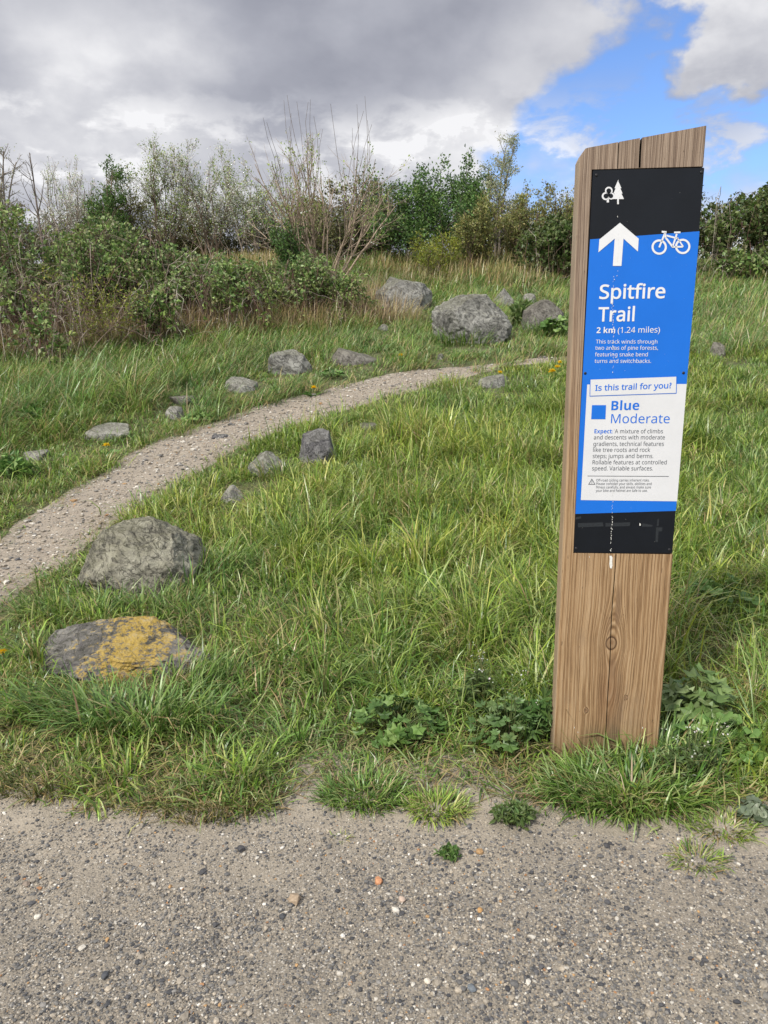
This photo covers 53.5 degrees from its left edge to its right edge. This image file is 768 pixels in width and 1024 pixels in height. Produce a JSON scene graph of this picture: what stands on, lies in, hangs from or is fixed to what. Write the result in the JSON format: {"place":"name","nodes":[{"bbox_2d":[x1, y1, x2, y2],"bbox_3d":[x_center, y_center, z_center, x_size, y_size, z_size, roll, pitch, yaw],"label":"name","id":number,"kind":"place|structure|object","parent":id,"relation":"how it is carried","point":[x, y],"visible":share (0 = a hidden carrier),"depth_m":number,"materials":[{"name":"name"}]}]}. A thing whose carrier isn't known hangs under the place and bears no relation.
{"place":"outdoors","nodes":[
{"label":"outdoors","id":0,"kind":"place"},
{"bbox_2d":[0,242,556,362],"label":"dead grass","id":1,"kind":"structure","parent":0,"point":[376,311],"depth_m":12.10,"materials":[{"name":"plant"}]},
{"bbox_2d":[0,356,566,610],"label":"path","id":2,"kind":"structure","parent":0,"point":[64,531],"depth_m":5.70,"materials":[{"name":"gravel"}]},
{"bbox_2d":[0,749,767,1023],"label":"gravel track","id":3,"kind":"structure","parent":0,"point":[301,865],"depth_m":1.77,"materials":[{"name":"gravel"}]},
{"bbox_2d":[288,893,300,905],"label":"stone","id":4,"kind":"object","parent":3,"relation":"on","point":[294,898],"visible":1,"depth_m":1.79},
{"bbox_2d":[303,755,420,818],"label":"grass tussock","id":5,"kind":"object","parent":3,"relation":"on","point":[394,778],"depth_m":2.19,"materials":[{"name":"plant"}]},
{"bbox_2d":[396,778,481,831],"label":"grass tussock","id":6,"kind":"object","parent":3,"relation":"on","point":[459,809],"depth_m":2.13,"materials":[{"name":"plant"}]},
{"bbox_2d":[432,841,461,861],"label":"leafy weed","id":7,"kind":"object","parent":3,"relation":"on","point":[449,851],"visible":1,"depth_m":1.93,"materials":[{"name":"green plant"}]},
{"bbox_2d":[488,798,537,830],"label":"leafy weed","id":8,"kind":"object","parent":3,"relation":"on","point":[505,813],"visible":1,"depth_m":2.06,"materials":[{"name":"green plant"}]},
{"bbox_2d":[662,831,737,878],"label":"grass tussock","id":9,"kind":"object","parent":3,"relation":"on","point":[689,845],"depth_m":1.92,"materials":[{"name":"plant"}]},
{"bbox_2d":[681,801,767,848],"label":"grass tussock","id":10,"kind":"object","parent":3,"relation":"on","point":[742,821],"depth_m":2.03,"materials":[{"name":"plant"}]},
{"bbox_2d":[732,793,767,825],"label":"leafy weed","id":11,"kind":"object","parent":3,"relation":"on","point":[753,802],"visible":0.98,"depth_m":2.06,"materials":[{"name":"green plant"}]},
{"bbox_2d":[0,246,767,847],"bbox_3d":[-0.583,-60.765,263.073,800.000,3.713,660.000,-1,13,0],"label":"ground","id":12,"kind":"structure","parent":0,"point":[446,362],"depth_m":4.06,"materials":[{"name":"plant"}]},
{"bbox_2d":[0,143,28,271],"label":"shrub","id":13,"kind":"object","parent":12,"relation":"on","point":[3,194],"visible":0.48,"depth_m":17.77,"materials":[{"name":"green plant"}]},
{"bbox_2d":[0,448,40,480],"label":"leafy weed","id":14,"kind":"object","parent":12,"relation":"on","point":[19,462],"visible":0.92,"depth_m":5.63,"materials":[{"name":"green plant"}]},
{"bbox_2d":[10,402,55,430],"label":"leafy weed","id":15,"kind":"object","parent":12,"relation":"on","point":[32,410],"visible":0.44,"depth_m":6.94,"materials":[{"name":"green plant"}]},
{"bbox_2d":[3,201,66,264],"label":"scrub bush","id":16,"kind":"object","parent":12,"relation":"on","point":[36,230],"visible":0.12,"depth_m":21.40,"materials":[{"name":"green plant"}]},
{"bbox_2d":[23,449,49,460],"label":"boulder","id":17,"kind":"object","parent":12,"relation":"on","point":[31,454],"visible":0.62,"depth_m":6.18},
{"bbox_2d":[12,153,63,277],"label":"shrub","id":18,"kind":"object","parent":12,"relation":"on","point":[37,211],"visible":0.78,"depth_m":16.39,"materials":[{"name":"brown plant"}]},
{"bbox_2d":[0,580,82,629],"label":"grass tussock","id":19,"kind":"object","parent":12,"relation":"on","point":[36,609],"depth_m":3.44,"materials":[{"name":"plant"}]},
{"bbox_2d":[7,298,78,367],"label":"bramble","id":20,"kind":"object","parent":12,"relation":"on","point":[41,332],"visible":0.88,"depth_m":9.24,"materials":[{"name":"green plant"}]},
{"bbox_2d":[0,660,86,727],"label":"grass tussock","id":21,"kind":"object","parent":12,"relation":"on","point":[24,704],"depth_m":2.62,"materials":[{"name":"plant"}]},
{"bbox_2d":[34,213,73,265],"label":"scrub bush","id":22,"kind":"object","parent":12,"relation":"on","point":[54,236],"visible":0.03,"depth_m":21.32,"materials":[{"name":"green plant"}]},
{"bbox_2d":[0,199,111,360],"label":"bramble","id":23,"kind":"object","parent":12,"relation":"on","point":[7,237],"visible":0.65,"depth_m":11.07,"materials":[{"name":"green plant"}]},
{"bbox_2d":[0,253,122,368],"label":"bramble","id":24,"kind":"object","parent":12,"relation":"on","point":[16,290],"visible":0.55,"depth_m":10.08,"materials":[{"name":"green plant"}]},
{"bbox_2d":[0,750,125,808],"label":"grass tussock","id":25,"kind":"object","parent":12,"relation":"on","point":[12,779],"depth_m":2.27,"materials":[{"name":"plant"}]},
{"bbox_2d":[32,155,102,261],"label":"shrub","id":26,"kind":"object","parent":12,"relation":"on","point":[78,204],"visible":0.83,"depth_m":19.80,"materials":[{"name":"green plant"}]},
{"bbox_2d":[57,188,103,266],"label":"scrub bush","id":27,"kind":"object","parent":12,"relation":"on","point":[82,217],"visible":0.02,"depth_m":20.90,"materials":[{"name":"green plant"}]},
{"bbox_2d":[19,257,152,353],"bbox_3d":[-3.814,-2.623,9.919,1.197,1.314,1.608,8,15,32],"label":"bush","id":28,"kind":"object","parent":12,"relation":"on","point":[106,310],"visible":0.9,"depth_m":9.98,"materials":[{"name":"green plant"}]},
{"bbox_2d":[77,154,132,249],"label":"shrub","id":29,"kind":"object","parent":12,"relation":"on","point":[109,199],"visible":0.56,"depth_m":18.74,"materials":[{"name":"green plant"}]},
{"bbox_2d":[83,422,129,440],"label":"boulder","id":30,"kind":"object","parent":12,"relation":"on","point":[105,428],"visible":0.68,"depth_m":6.72,"materials":[{"name":"stone"}]},
{"bbox_2d":[2,207,226,328],"bbox_3d":[-4.052,-3.389,11.793,3.424,2.748,3.178,-1,13,0],"label":"bramble","id":31,"kind":"object","parent":12,"relation":"on","point":[101,257],"visible":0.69,"depth_m":11.33,"materials":[{"name":"green plant"}]},
{"bbox_2d":[59,196,185,255],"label":"scrub bush","id":32,"kind":"object","parent":12,"relation":"on","point":[140,225],"visible":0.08,"depth_m":20.99,"materials":[{"name":"green plant"}]},
{"bbox_2d":[40,616,211,683],"bbox_3d":[-1.046,0.601,3.090,0.763,0.282,0.453,-1,13,0],"label":"boulder","id":33,"kind":"object","parent":12,"relation":"on","point":[95,643],"visible":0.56,"depth_m":3.03,"materials":[{"name":"stone"}]},
{"bbox_2d":[100,163,160,251],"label":"shrub","id":34,"kind":"object","parent":12,"relation":"on","point":[132,203],"visible":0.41,"depth_m":19.63,"materials":[{"name":"green plant"}]},
{"bbox_2d":[13,658,258,761],"bbox_3d":[-0.825,0.647,2.576,0.861,0.268,0.529,-1,13,0],"label":"grass tussock","id":35,"kind":"object","parent":12,"relation":"on","point":[85,705],"depth_m":2.57,"materials":[{"name":"plant"}]},
{"bbox_2d":[60,575,219,623],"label":"grass tussock","id":36,"kind":"object","parent":12,"relation":"on","point":[143,598],"depth_m":3.52,"materials":[{"name":"plant"}]},
{"bbox_2d":[75,516,208,597],"bbox_3d":[-1.253,0.278,3.898,0.660,0.511,0.490,-1,13,0],"label":"boulder","id":37,"kind":"object","parent":12,"relation":"on","point":[144,549],"visible":0.67,"depth_m":3.74,"materials":[{"name":"stone"}]},
{"bbox_2d":[96,260,220,351],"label":"bramble","id":38,"kind":"object","parent":12,"relation":"on","point":[156,304],"visible":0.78,"depth_m":10.41,"materials":[{"name":"green plant"}]},
{"bbox_2d":[120,131,204,257],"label":"shrub","id":39,"kind":"object","parent":12,"relation":"on","point":[148,188],"visible":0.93,"depth_m":18.93,"materials":[{"name":"green plant"}]},
{"bbox_2d":[112,225,215,315],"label":"bramble","id":40,"kind":"object","parent":12,"relation":"on","point":[160,266],"visible":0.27,"depth_m":11.99,"materials":[{"name":"green plant"}]},
{"bbox_2d":[143,202,192,255],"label":"scrub bush","id":41,"kind":"object","parent":12,"relation":"on","point":[179,246],"visible":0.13,"depth_m":20.96,"materials":[{"name":"green plant"}]},
{"bbox_2d":[165,406,184,419],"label":"boulder","id":42,"kind":"object","parent":12,"relation":"on","point":[174,410],"visible":0.38,"depth_m":7.33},
{"bbox_2d":[169,396,194,404],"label":"boulder","id":43,"kind":"object","parent":12,"relation":"on","point":[175,400],"visible":0.63,"depth_m":7.85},
{"bbox_2d":[176,210,215,257],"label":"scrub bush","id":44,"kind":"object","parent":12,"relation":"on","point":[193,235],"visible":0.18,"depth_m":20.98,"materials":[{"name":"green plant"}]},
{"bbox_2d":[181,410,217,421],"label":"leafy weed","id":45,"kind":"object","parent":12,"relation":"on","point":[196,417],"visible":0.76,"depth_m":7.25,"materials":[{"name":"green plant"}]},
{"bbox_2d":[159,138,249,256],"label":"shrub","id":46,"kind":"object","parent":12,"relation":"on","point":[194,190],"visible":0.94,"depth_m":19.02,"materials":[{"name":"green plant"}]},
{"bbox_2d":[124,764,293,828],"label":"grass tussock","id":47,"kind":"object","parent":12,"relation":"on","point":[156,785],"depth_m":2.15,"materials":[{"name":"plant"}]},
{"bbox_2d":[140,240,291,336],"bbox_3d":[-2.664,-3.217,11.568,2.241,1.838,2.484,-10,16,-35],"label":"bramble","id":48,"kind":"object","parent":12,"relation":"on","point":[220,284],"visible":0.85,"depth_m":11.22,"materials":[{"name":"green plant"}]},
{"bbox_2d":[185,627,267,698],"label":"grass tussock","id":49,"kind":"object","parent":12,"relation":"on","point":[221,671],"depth_m":2.81,"materials":[{"name":"plant"}]},
{"bbox_2d":[177,200,276,257],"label":"scrub bush","id":50,"kind":"object","parent":12,"relation":"on","point":[233,242],"visible":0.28,"depth_m":20.77,"materials":[{"name":"green plant"}]},
{"bbox_2d":[221,485,244,502],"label":"boulder","id":51,"kind":"object","parent":12,"relation":"on","point":[228,492],"visible":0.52,"depth_m":5.13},
{"bbox_2d":[165,234,309,330],"bbox_3d":[-2.263,-3.376,12.227,2.334,2.031,2.177,-10,16,-35],"label":"bramble","id":52,"kind":"object","parent":12,"relation":"on","point":[245,268],"visible":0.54,"depth_m":11.92,"materials":[{"name":"green plant"}]},
{"bbox_2d":[200,524,274,581],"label":"grass tussock","id":53,"kind":"object","parent":12,"relation":"on","point":[232,564],"depth_m":3.94,"materials":[{"name":"plant"}]},
{"bbox_2d":[224,376,257,392],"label":"boulder","id":54,"kind":"object","parent":12,"relation":"on","point":[236,383],"visible":0.52,"depth_m":8.30,"materials":[{"name":"stone"}]},
{"bbox_2d":[207,139,291,257],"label":"shrub","id":55,"kind":"object","parent":12,"relation":"on","point":[251,208],"visible":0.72,"depth_m":19.15,"materials":[{"name":"green plant"}]},
{"bbox_2d":[241,192,284,255],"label":"scrub bush","id":56,"kind":"object","parent":12,"relation":"on","point":[263,243],"visible":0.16,"depth_m":21.20,"materials":[{"name":"green plant"}]},
{"bbox_2d":[248,451,285,476],"bbox_3d":[-0.885,-0.311,5.774,0.290,0.289,0.245,-1,13,0],"label":"boulder","id":57,"kind":"object","parent":12,"relation":"on","point":[265,457],"visible":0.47,"depth_m":5.71,"materials":[{"name":"stone"}]},
{"bbox_2d":[246,452,318,482],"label":"grass tussock","id":58,"kind":"object","parent":12,"relation":"on","point":[269,476],"depth_m":5.56,"materials":[{"name":"plant"}]},
{"bbox_2d":[263,212,312,282],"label":"shrub","id":59,"kind":"object","parent":12,"relation":"on","point":[288,242],"visible":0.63,"depth_m":14.98,"materials":[{"name":"green plant"}]},
{"bbox_2d":[268,349,311,373],"bbox_3d":[-1.136,-1.732,9.271,0.544,0.495,0.379,-1,13,0],"label":"boulder","id":60,"kind":"object","parent":12,"relation":"on","point":[290,361],"visible":0.66,"depth_m":9.09,"materials":[{"name":"stone"}]},
{"bbox_2d":[285,190,333,256],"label":"scrub bush","id":61,"kind":"object","parent":12,"relation":"on","point":[306,198],"visible":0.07,"depth_m":20.42,"materials":[{"name":"green plant"}]},
{"bbox_2d":[299,428,336,462],"bbox_3d":[-0.527,-0.446,6.106,0.352,0.431,0.280,-1,13,0],"label":"boulder","id":62,"kind":"object","parent":12,"relation":"on","point":[316,444],"visible":0.56,"depth_m":5.98,"materials":[{"name":"stone"}]},
{"bbox_2d":[266,236,376,325],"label":"bramble","id":63,"kind":"object","parent":12,"relation":"on","point":[307,263],"visible":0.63,"depth_m":12.28,"materials":[{"name":"green plant"}]},
{"bbox_2d":[236,97,410,286],"bbox_3d":[-1.281,-6.474,15.396,3.704,3.951,3.271,-1,13,0],"label":"shrub","id":64,"kind":"object","parent":12,"relation":"on","point":[301,207],"visible":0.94,"depth_m":15.15,"materials":[{"name":"beige plant"}]},
{"bbox_2d":[319,368,344,378],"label":"leafy weed","id":65,"kind":"object","parent":12,"relation":"on","point":[333,374],"visible":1,"depth_m":8.84,"materials":[{"name":"green plant"}]},
{"bbox_2d":[267,257,401,327],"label":"bramble","id":66,"kind":"object","parent":12,"relation":"on","point":[343,291],"visible":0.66,"depth_m":12.29,"materials":[{"name":"green plant"}]},
{"bbox_2d":[272,173,406,261],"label":"scrub bush","id":67,"kind":"object","parent":12,"relation":"on","point":[335,234],"visible":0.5,"depth_m":18.96,"materials":[{"name":"green plant"}]},
{"bbox_2d":[330,348,376,365],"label":"boulder","id":68,"kind":"object","parent":12,"relation":"on","point":[343,357],"visible":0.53,"depth_m":9.50,"materials":[{"name":"stone"}]},
{"bbox_2d":[328,424,385,463],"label":"grass tussock","id":69,"kind":"object","parent":12,"relation":"on","point":[347,453],"depth_m":6.04,"materials":[{"name":"plant"}]},
{"bbox_2d":[358,422,377,430],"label":"boulder","id":70,"kind":"object","parent":12,"relation":"on","point":[371,424],"visible":0.38,"depth_m":6.91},
{"bbox_2d":[351,689,448,747],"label":"leafy weed","id":71,"kind":"object","parent":12,"relation":"on","point":[400,730],"visible":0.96,"depth_m":2.49,"materials":[{"name":"green plant"}]},
{"bbox_2d":[375,277,432,312],"bbox_3d":[0.344,-3.756,13.683,1.067,0.938,0.701,-1,13,0],"label":"boulder","id":72,"kind":"object","parent":12,"relation":"on","point":[422,291],"visible":0.56,"depth_m":13.40,"materials":[{"name":"stone"}]},
{"bbox_2d":[382,296,435,324],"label":"grass tussock","id":73,"kind":"object","parent":12,"relation":"on","point":[408,312],"depth_m":12.46,"materials":[{"name":"plant"}]},
{"bbox_2d":[354,152,496,258],"bbox_3d":[0.909,-7.380,18.733,3.438,3.149,3.783,-1,13,0],"label":"shrub","id":74,"kind":"object","parent":12,"relation":"on","point":[429,215],"visible":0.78,"depth_m":18.49,"materials":[{"name":"green plant"}]},
{"bbox_2d":[408,227,465,282],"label":"shrub","id":75,"kind":"object","parent":12,"relation":"on","point":[427,255],"visible":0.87,"depth_m":16.82,"materials":[{"name":"green plant"}]},
{"bbox_2d":[410,324,501,346],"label":"grass tussock","id":76,"kind":"object","parent":12,"relation":"on","point":[460,343],"depth_m":10.79,"materials":[{"name":"plant"}]},
{"bbox_2d":[433,144,499,258],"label":"shrub","id":77,"kind":"object","parent":12,"relation":"on","point":[475,184],"visible":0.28,"depth_m":19.33,"materials":[{"name":"green plant"}]},
{"bbox_2d":[431,294,512,343],"bbox_3d":[1.289,-2.716,11.253,1.177,0.995,0.728,-1,13,0],"label":"boulder","id":78,"kind":"object","parent":12,"relation":"on","point":[483,313],"visible":0.68,"depth_m":10.96,"materials":[{"name":"stone"}]},
{"bbox_2d":[449,189,509,265],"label":"shrub","id":79,"kind":"object","parent":12,"relation":"on","point":[476,234],"visible":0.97,"depth_m":17.44,"materials":[{"name":"green plant"}]},
{"bbox_2d":[456,644,504,711],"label":"leafy weed","id":80,"kind":"object","parent":12,"relation":"on","point":[479,675],"visible":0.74,"depth_m":2.65,"materials":[{"name":"green plant"}]},
{"bbox_2d":[478,374,506,387],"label":"boulder","id":81,"kind":"object","parent":12,"relation":"on","point":[498,380],"visible":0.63,"depth_m":8.58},
{"bbox_2d":[474,131,523,258],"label":"shrub","id":82,"kind":"object","parent":12,"relation":"on","point":[512,141],"visible":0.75,"depth_m":19.14,"materials":[{"name":"green plant"}]},
{"bbox_2d":[494,288,513,305],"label":"boulder","id":83,"kind":"object","parent":12,"relation":"on","point":[505,295],"visible":0.52,"depth_m":13.94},
{"bbox_2d":[463,669,549,752],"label":"leafy weed","id":84,"kind":"object","parent":12,"relation":"on","point":[509,743],"visible":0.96,"depth_m":2.42,"materials":[{"name":"green plant"}]},
{"bbox_2d":[460,198,552,257],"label":"scrub bush","id":85,"kind":"object","parent":12,"relation":"on","point":[501,247],"visible":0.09,"depth_m":20.81,"materials":[{"name":"green plant"}]},
{"bbox_2d":[487,179,549,260],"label":"shrub","id":86,"kind":"object","parent":12,"relation":"on","point":[520,216],"visible":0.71,"depth_m":18.17,"materials":[{"name":"green plant"}]},
{"bbox_2d":[505,294,532,326],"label":"leafy weed","id":87,"kind":"object","parent":12,"relation":"on","point":[517,307],"visible":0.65,"depth_m":11.95,"materials":[{"name":"green plant"}]},
{"bbox_2d":[505,686,552,743],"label":"leafy weed","id":88,"kind":"object","parent":12,"relation":"on","point":[543,711],"visible":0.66,"depth_m":2.43,"materials":[{"name":"green plant"}]},
{"bbox_2d":[522,293,535,301],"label":"boulder","id":89,"kind":"object","parent":12,"relation":"on","point":[530,296],"visible":0.42,"depth_m":14.28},
{"bbox_2d":[512,315,567,337],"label":"grass tussock","id":90,"kind":"object","parent":12,"relation":"on","point":[536,330],"depth_m":11.36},
{"bbox_2d":[511,208,572,280],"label":"bramble","id":91,"kind":"object","parent":12,"relation":"on","point":[552,239],"visible":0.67,"depth_m":16.70,"materials":[{"name":"green plant"}]},
{"bbox_2d":[521,300,563,332],"bbox_3d":[2.470,-2.929,11.877,0.650,0.745,0.525,-1,13,0],"label":"boulder","id":92,"kind":"object","parent":12,"relation":"on","point":[542,310],"visible":0.57,"depth_m":11.63,"materials":[{"name":"stone"}]},
{"bbox_2d":[529,179,573,228],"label":"shrub","id":93,"kind":"object","parent":12,"relation":"on","point":[555,210],"visible":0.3,"depth_m":18.59,"materials":[{"name":"green plant"}]},
{"bbox_2d":[539,307,567,338],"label":"leafy weed","id":94,"kind":"object","parent":12,"relation":"on","point":[549,322],"visible":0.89,"depth_m":11.24,"materials":[{"name":"green plant"}]},
{"bbox_2d":[581,732,648,762],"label":"grass tussock","id":95,"kind":"object","parent":12,"relation":"on","point":[619,746],"depth_m":2.33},
{"bbox_2d":[550,126,705,757],"bbox_3d":[0.689,0.053,2.257,0.322,2.176,0.073,1,13,5],"label":"trail signpost","id":96,"kind":"object","parent":12,"relation":"on","point":[636,220],"visible":0.93,"depth_m":2.16,"materials":[{"name":"wood"}]},
{"bbox_2d":[523,731,744,840],"bbox_3d":[0.717,0.774,2.185,0.654,0.190,0.458,-1,13,0],"label":"grass tussock","id":97,"kind":"object","parent":12,"relation":"on","point":[672,805],"depth_m":2.16,"materials":[{"name":"plant"}]},
{"bbox_2d":[648,719,731,793],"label":"leafy weed","id":98,"kind":"object","parent":12,"relation":"on","point":[690,757],"visible":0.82,"depth_m":2.23,"materials":[{"name":"green plant"}]},
{"bbox_2d":[651,705,755,763],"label":"grass tussock","id":99,"kind":"object","parent":12,"relation":"on","point":[666,733],"depth_m":2.36,"materials":[{"name":"plant"}]},
{"bbox_2d":[661,662,748,727],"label":"leafy weed","id":100,"kind":"object","parent":12,"relation":"on","point":[718,692],"visible":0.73,"depth_m":2.50,"materials":[{"name":"green plant"}]},
{"bbox_2d":[697,196,727,270],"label":"bramble","id":101,"kind":"object","parent":12,"relation":"on","point":[701,240],"visible":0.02,"depth_m":16.50,"materials":[{"name":"green plant"}]},
{"bbox_2d":[662,711,767,764],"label":"leafy weed","id":102,"kind":"object","parent":12,"relation":"on","point":[727,720],"visible":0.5,"depth_m":2.37,"materials":[{"name":"green plant"}]},
{"bbox_2d":[710,342,725,356],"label":"boulder","id":103,"kind":"object","parent":12,"relation":"on","point":[720,348],"visible":0.45,"depth_m":9.88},
{"bbox_2d":[701,198,741,257],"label":"scrub bush","id":104,"kind":"object","parent":12,"relation":"on","point":[715,223],"visible":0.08,"depth_m":20.86,"materials":[{"name":"green plant"}]},
{"bbox_2d":[679,572,764,613],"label":"leafy weed","id":105,"kind":"object","parent":12,"relation":"on","point":[711,585],"visible":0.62,"depth_m":3.40,"materials":[{"name":"green plant"}]},
{"bbox_2d":[698,181,767,284],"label":"bramble","id":106,"kind":"object","parent":12,"relation":"on","point":[752,221],"visible":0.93,"depth_m":16.00,"materials":[{"name":"green plant"}]},
{"bbox_2d":[702,242,767,286],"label":"bramble","id":107,"kind":"object","parent":12,"relation":"on","point":[755,262],"visible":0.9,"depth_m":15.49,"materials":[{"name":"green plant"}]},
{"bbox_2d":[0,0,767,263],"label":"sky","id":108,"kind":"structure","parent":0,"point":[89,80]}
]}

